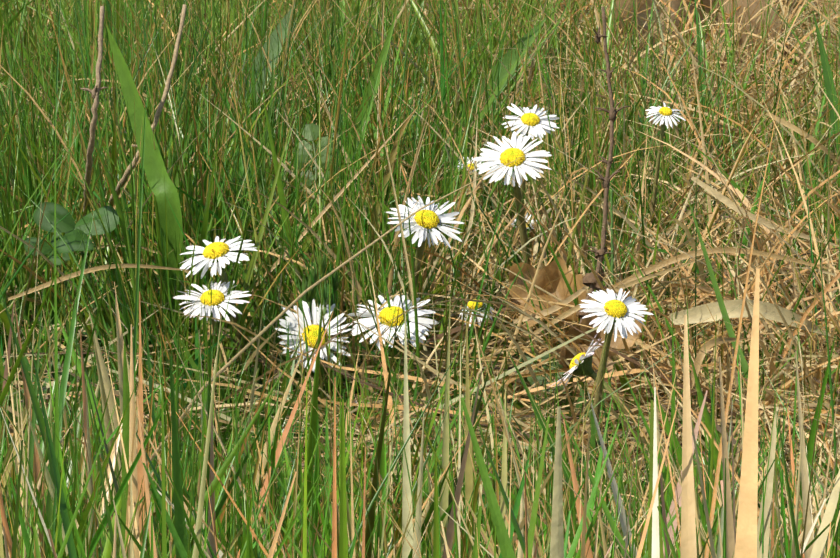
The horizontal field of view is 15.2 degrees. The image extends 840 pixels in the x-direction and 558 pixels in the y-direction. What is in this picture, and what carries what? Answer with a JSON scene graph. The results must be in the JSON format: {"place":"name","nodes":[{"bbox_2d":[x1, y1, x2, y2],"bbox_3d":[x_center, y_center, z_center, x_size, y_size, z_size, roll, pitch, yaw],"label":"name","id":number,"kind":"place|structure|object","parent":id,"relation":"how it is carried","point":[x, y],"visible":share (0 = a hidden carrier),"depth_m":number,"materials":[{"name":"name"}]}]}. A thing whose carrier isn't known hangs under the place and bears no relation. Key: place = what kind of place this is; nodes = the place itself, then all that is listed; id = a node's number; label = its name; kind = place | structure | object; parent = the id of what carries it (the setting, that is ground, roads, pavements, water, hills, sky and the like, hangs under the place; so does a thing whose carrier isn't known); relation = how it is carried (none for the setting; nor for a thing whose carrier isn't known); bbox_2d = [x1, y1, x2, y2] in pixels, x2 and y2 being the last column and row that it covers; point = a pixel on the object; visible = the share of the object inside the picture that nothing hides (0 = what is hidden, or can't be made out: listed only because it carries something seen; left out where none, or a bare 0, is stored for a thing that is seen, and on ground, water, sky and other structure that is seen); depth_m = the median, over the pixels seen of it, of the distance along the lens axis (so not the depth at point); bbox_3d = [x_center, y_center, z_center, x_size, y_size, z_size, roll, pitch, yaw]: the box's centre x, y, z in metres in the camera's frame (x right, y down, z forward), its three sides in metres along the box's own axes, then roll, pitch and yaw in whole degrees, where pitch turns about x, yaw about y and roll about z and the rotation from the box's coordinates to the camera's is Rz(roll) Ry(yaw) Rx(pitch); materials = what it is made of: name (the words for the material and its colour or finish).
{"place":"outdoors","nodes":[
{"label":"outdoors","id":0,"kind":"place"},
{"bbox_2d":[193,360,326,409],"bbox_3d":[-0.041,0.029,0.826,0.043,0.012,0.048,0,12,1],"label":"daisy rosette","id":1,"kind":"object","parent":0,"point":[238,392],"visible":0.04,"depth_m":0.82,"materials":[{"name":"green plant"}]},
{"bbox_2d":[233,363,298,429],"bbox_3d":[-0.037,0.032,0.818,0.034,0.011,0.046,0,12,1],"label":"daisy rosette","id":2,"kind":"object","parent":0,"point":[237,375],"visible":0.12,"depth_m":0.83,"materials":[{"name":"green plant"}]},
{"bbox_2d":[278,249,341,428],"bbox_3d":[-0.029,0.016,0.814,0.017,0.049,0.028,0,12,1],"label":"bedstraw","id":3,"kind":"object","parent":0,"point":[308,296],"depth_m":0.81,"materials":[{"name":"green plant"}]},
{"bbox_2d":[9,49,817,496],"bbox_3d":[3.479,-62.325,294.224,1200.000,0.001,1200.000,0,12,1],"label":"soil","id":4,"kind":"structure","parent":0,"point":[307,431],"depth_m":0.84,"materials":[{"name":"brown soil"}]},
{"bbox_2d":[24,202,118,383],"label":"clover leaves","id":5,"kind":"object","parent":4,"relation":"on","point":[70,228],"visible":0.77,"depth_m":0.83,"materials":[{"name":"green plant"}]},
{"bbox_2d":[81,6,107,215],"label":"dead stalk","id":6,"kind":"object","parent":4,"relation":"on","point":[95,91],"visible":0.83,"depth_m":0.79,"materials":[{"name":"beige plant"}]},
{"bbox_2d":[106,25,183,329],"bbox_3d":[-0.073,-0.017,0.849,0.020,0.104,0.014,0,12,1],"label":"broad blade","id":7,"kind":"object","parent":4,"relation":"on","point":[155,173],"visible":0.79,"depth_m":0.84,"materials":[{"name":"green plant"}]},
{"bbox_2d":[108,4,186,206],"bbox_3d":[-0.093,-0.039,0.945,0.019,0.108,0.193,-3,12,-13],"label":"dead stalk","id":8,"kind":"object","parent":4,"relation":"on","point":[124,178],"visible":0.71,"depth_m":0.85,"materials":[{"name":"beige plant"}]},
{"bbox_2d":[173,281,250,413],"bbox_3d":[-0.051,0.024,0.803,0.022,0.047,0.027,0,12,1],"label":"daisy","id":9,"kind":"object","parent":4,"relation":"on","point":[219,301],"visible":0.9,"depth_m":0.79,"materials":[{"name":"white plant"}]},
{"bbox_2d":[179,236,257,381],"bbox_3d":[-0.051,0.017,0.812,0.020,0.056,0.030,0,12,1],"label":"daisy","id":10,"kind":"object","parent":4,"relation":"on","point":[217,254],"visible":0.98,"depth_m":0.80,"materials":[{"name":"white plant"}]},
{"bbox_2d":[209,4,294,159],"bbox_3d":[-0.060,-0.058,1.113,0.033,0.077,0.010,0,12,1],"label":"broad blade","id":11,"kind":"object","parent":4,"relation":"on","point":[274,43],"visible":0.29,"depth_m":1.11,"materials":[{"name":"green plant"}]},
{"bbox_2d":[257,57,273,192],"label":"broad blade","id":12,"kind":"object","parent":4,"relation":"on","point":[271,107],"visible":0.33,"depth_m":0.97,"materials":[{"name":"green plant"}]},
{"bbox_2d":[275,299,352,383],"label":"daisy","id":13,"kind":"object","parent":4,"relation":"on","point":[312,335],"visible":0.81,"depth_m":0.80,"materials":[{"name":"white plant"}]},
{"bbox_2d":[218,370,416,410],"bbox_3d":[-0.026,0.030,0.821,0.053,0.013,0.044,0,12,1],"label":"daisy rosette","id":14,"kind":"object","parent":4,"relation":"on","point":[341,401],"visible":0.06,"depth_m":0.82,"materials":[{"name":"green plant"}]},
{"bbox_2d":[251,111,413,291],"bbox_3d":[-0.023,-0.021,0.857,0.049,0.047,0.002,-5,13,-23],"label":"dry blade","id":15,"kind":"object","parent":4,"relation":"on","point":[317,218],"visible":0.71,"depth_m":0.86,"materials":[{"name":"brown plant"}]},
{"bbox_2d":[341,11,396,193],"bbox_3d":[-0.016,-0.040,0.997,0.018,0.089,0.010,0,12,1],"label":"broad blade","id":16,"kind":"object","parent":4,"relation":"on","point":[377,67],"visible":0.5,"depth_m":0.99,"materials":[{"name":"green plant"}]},
{"bbox_2d":[361,106,417,279],"bbox_3d":[-0.009,-0.012,0.896,0.017,0.075,0.008,0,12,1],"label":"broad blade","id":17,"kind":"object","parent":4,"relation":"on","point":[391,159],"visible":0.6,"depth_m":0.89,"materials":[{"name":"green plant"}]},
{"bbox_2d":[348,295,438,393],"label":"daisy","id":18,"kind":"object","parent":4,"relation":"on","point":[386,314],"visible":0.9,"depth_m":0.80,"materials":[{"name":"white plant"}]},
{"bbox_2d":[245,123,566,401],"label":"burnet leaves","id":19,"kind":"object","parent":4,"relation":"on","point":[309,134],"visible":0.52,"depth_m":0.92,"materials":[{"name":"green plant"}]},
{"bbox_2d":[324,367,504,418],"bbox_3d":[-0.003,0.031,0.818,0.054,0.013,0.050,0,12,1],"label":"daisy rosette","id":20,"kind":"object","parent":4,"relation":"on","point":[411,394],"visible":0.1,"depth_m":0.82,"materials":[{"name":"green plant"}]},
{"bbox_2d":[3,385,833,557],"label":"grass blades","id":21,"kind":"object","parent":4,"relation":"on","point":[343,544],"visible":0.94,"depth_m":0.21,"materials":[{"name":"green plant"}]},
{"bbox_2d":[0,269,838,557],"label":"tufts","id":22,"kind":"object","parent":4,"relation":"on","point":[93,415],"visible":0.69,"depth_m":0.44,"materials":[{"name":"green plant"}]},
{"bbox_2d":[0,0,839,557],"bbox_3d":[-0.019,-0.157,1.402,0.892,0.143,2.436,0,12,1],"label":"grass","id":23,"kind":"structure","parent":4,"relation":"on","point":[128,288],"depth_m":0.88,"materials":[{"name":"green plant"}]},
{"bbox_2d":[0,0,839,557],"bbox_3d":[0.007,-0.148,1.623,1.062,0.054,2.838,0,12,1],"label":"thatch","id":24,"kind":"object","parent":4,"relation":"on","point":[524,414],"visible":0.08,"depth_m":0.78,"materials":[{"name":"beige plant"}]},
{"bbox_2d":[8,264,189,300],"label":"dry blade","id":25,"kind":"object","parent":24,"relation":"on","point":[74,274],"visible":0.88,"depth_m":0.79,"materials":[{"name":"brown plant"}]},
{"bbox_2d":[430,117,477,263],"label":"dry blade","id":26,"kind":"object","parent":24,"relation":"on","point":[448,256],"visible":0.56,"depth_m":0.88,"materials":[{"name":"beige plant"}]},
{"bbox_2d":[506,257,586,326],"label":"dead leaf","id":27,"kind":"object","parent":24,"relation":"on","point":[553,272],"visible":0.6,"depth_m":0.82,"materials":[{"name":"brown plant"}]},
{"bbox_2d":[513,272,605,322],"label":"dry blade","id":28,"kind":"object","parent":24,"relation":"on","point":[556,307],"visible":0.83,"depth_m":0.79,"materials":[{"name":"beige plant"}]},
{"bbox_2d":[557,344,618,395],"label":"dead leaf","id":29,"kind":"object","parent":24,"relation":"on","point":[567,353],"visible":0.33,"depth_m":0.79,"materials":[{"name":"brown plant"}]},
{"bbox_2d":[569,312,642,355],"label":"dead leaf","id":30,"kind":"object","parent":24,"relation":"on","point":[618,343],"visible":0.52,"depth_m":0.77,"materials":[{"name":"brown plant"}]},
{"bbox_2d":[610,189,613,284],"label":"green stalk","id":31,"kind":"object","parent":24,"relation":"on","point":[612,237],"visible":0.56,"depth_m":0.80,"materials":[{"name":"plant"}]},
{"bbox_2d":[534,254,713,333],"bbox_3d":[0.051,0.004,0.787,0.045,0.018,0.011,0,12,1],"label":"dry blade","id":32,"kind":"object","parent":24,"relation":"on","point":[577,307],"visible":0.77,"depth_m":0.78,"materials":[{"name":"beige plant"}]},
{"bbox_2d":[584,247,839,299],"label":"dry blade","id":33,"kind":"object","parent":24,"relation":"on","point":[658,265],"visible":0.83,"depth_m":0.79,"materials":[{"name":"beige plant"}]},
{"bbox_2d":[612,0,815,100],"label":"dead leaf","id":34,"kind":"object","parent":24,"relation":"on","point":[675,4],"visible":0.25,"depth_m":1.33,"materials":[{"name":"brown plant"}]},
{"bbox_2d":[690,337,747,389],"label":"dry blade","id":35,"kind":"object","parent":24,"relation":"on","point":[707,346],"visible":0.79,"depth_m":0.73,"materials":[{"name":"beige plant"}]},
{"bbox_2d":[669,299,835,337],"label":"dry blade","id":36,"kind":"object","parent":24,"relation":"on","point":[700,313],"visible":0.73,"depth_m":0.77,"materials":[{"name":"beige plant"}]},
{"bbox_2d":[691,176,838,246],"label":"dry blade","id":37,"kind":"object","parent":24,"relation":"on","point":[725,200],"visible":0.81,"depth_m":0.85,"materials":[{"name":"beige plant"}]},
{"bbox_2d":[766,112,839,164],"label":"dry blade","id":38,"kind":"object","parent":24,"relation":"on","point":[809,137],"visible":0.88,"depth_m":0.94,"materials":[{"name":"beige plant"}]},
{"bbox_2d":[0,268,839,557],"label":"grass blades","id":39,"kind":"object","parent":4,"relation":"on","point":[742,540],"visible":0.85,"depth_m":0.26,"materials":[{"name":"plant"}]},
{"bbox_2d":[0,0,839,557],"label":"grass","id":40,"kind":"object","parent":4,"relation":"on","point":[192,364],"visible":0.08,"depth_m":0.79,"materials":[{"name":"green plant"}]},
{"bbox_2d":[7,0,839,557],"bbox_3d":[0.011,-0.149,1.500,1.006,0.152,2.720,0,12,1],"label":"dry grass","id":41,"kind":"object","parent":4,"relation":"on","point":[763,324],"visible":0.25,"depth_m":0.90,"materials":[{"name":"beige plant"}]},
{"bbox_2d":[386,196,463,361],"bbox_3d":[0.001,0.009,0.832,0.021,0.064,0.034,0,12,1],"label":"daisy","id":42,"kind":"object","parent":4,"relation":"on","point":[427,221],"visible":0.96,"depth_m":0.82,"materials":[{"name":"white plant"}]},
{"bbox_2d":[458,156,480,240],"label":"daisy","id":43,"kind":"object","parent":4,"relation":"on","point":[468,165],"visible":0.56,"depth_m":0.98,"materials":[{"name":"white plant"}]},
{"bbox_2d":[459,299,496,387],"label":"daisy","id":44,"kind":"object","parent":4,"relation":"on","point":[482,306],"visible":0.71,"depth_m":0.80,"materials":[{"name":"white plant"}]},
{"bbox_2d":[459,18,545,143],"bbox_3d":[0.029,-0.061,1.144,0.034,0.068,0.007,0,12,1],"label":"broad blade","id":45,"kind":"object","parent":4,"relation":"on","point":[507,58],"visible":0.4,"depth_m":1.14,"materials":[{"name":"green plant"}]},
{"bbox_2d":[472,131,551,263],"bbox_3d":[0.025,-0.004,0.868,0.022,0.074,0.040,0,12,1],"label":"daisy","id":46,"kind":"object","parent":4,"relation":"on","point":[506,153],"visible":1,"depth_m":0.85,"materials":[{"name":"white plant"}]},
{"bbox_2d":[511,213,536,230],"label":"daisy","id":47,"kind":"object","parent":4,"relation":"on","point":[531,226],"visible":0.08,"depth_m":0.94,"materials":[{"name":"white plant"}]},
{"bbox_2d":[502,103,559,261],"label":"daisy","id":48,"kind":"object","parent":4,"relation":"on","point":[539,124],"visible":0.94,"depth_m":0.91,"materials":[{"name":"white plant"}]},
{"bbox_2d":[506,203,571,263],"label":"dead leaf","id":49,"kind":"object","parent":4,"relation":"on","point":[531,233],"visible":0.1,"depth_m":0.96,"materials":[{"name":"plant"}]},
{"bbox_2d":[575,7,630,377],"bbox_3d":[0.045,-0.021,0.790,0.009,0.092,0.018,6,13,26],"label":"dead stalk","id":50,"kind":"object","parent":4,"relation":"on","point":[590,280],"visible":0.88,"depth_m":0.79,"materials":[{"name":"brown plant"}]},
{"bbox_2d":[549,334,663,481],"bbox_3d":[0.046,0.035,0.754,0.031,0.047,0.025,0,12,1],"label":"daisy","id":51,"kind":"object","parent":4,"relation":"on","point":[575,367],"visible":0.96,"depth_m":0.74,"materials":[{"name":"white plant"}]},
{"bbox_2d":[579,288,653,498],"bbox_3d":[0.044,0.032,0.723,0.017,0.063,0.032,0,12,1],"label":"daisy","id":52,"kind":"object","parent":4,"relation":"on","point":[611,310],"visible":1,"depth_m":0.71,"materials":[{"name":"white plant"}]},
{"bbox_2d":[645,102,685,264],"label":"daisy","id":53,"kind":"object","parent":4,"relation":"on","point":[665,114],"visible":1,"depth_m":0.91,"materials":[{"name":"white plant"}]},
{"bbox_2d":[686,193,748,383],"bbox_3d":[0.072,0.018,0.752,0.017,0.077,0.012,0,12,1],"label":"broad blade","id":54,"kind":"object","parent":4,"relation":"on","point":[740,354],"visible":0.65,"depth_m":0.75,"materials":[{"name":"green plant"}]},
{"bbox_2d":[775,0,819,40],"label":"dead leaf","id":55,"kind":"object","parent":4,"relation":"on","point":[816,15],"visible":0.02,"depth_m":1.41,"materials":[{"name":"brown plant"}]},
{"bbox_2d":[813,11,839,156],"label":"broad blade","id":56,"kind":"object","parent":4,"relation":"on","point":[828,85],"visible":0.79,"depth_m":0.98,"materials":[{"name":"green plant"}]}
]}

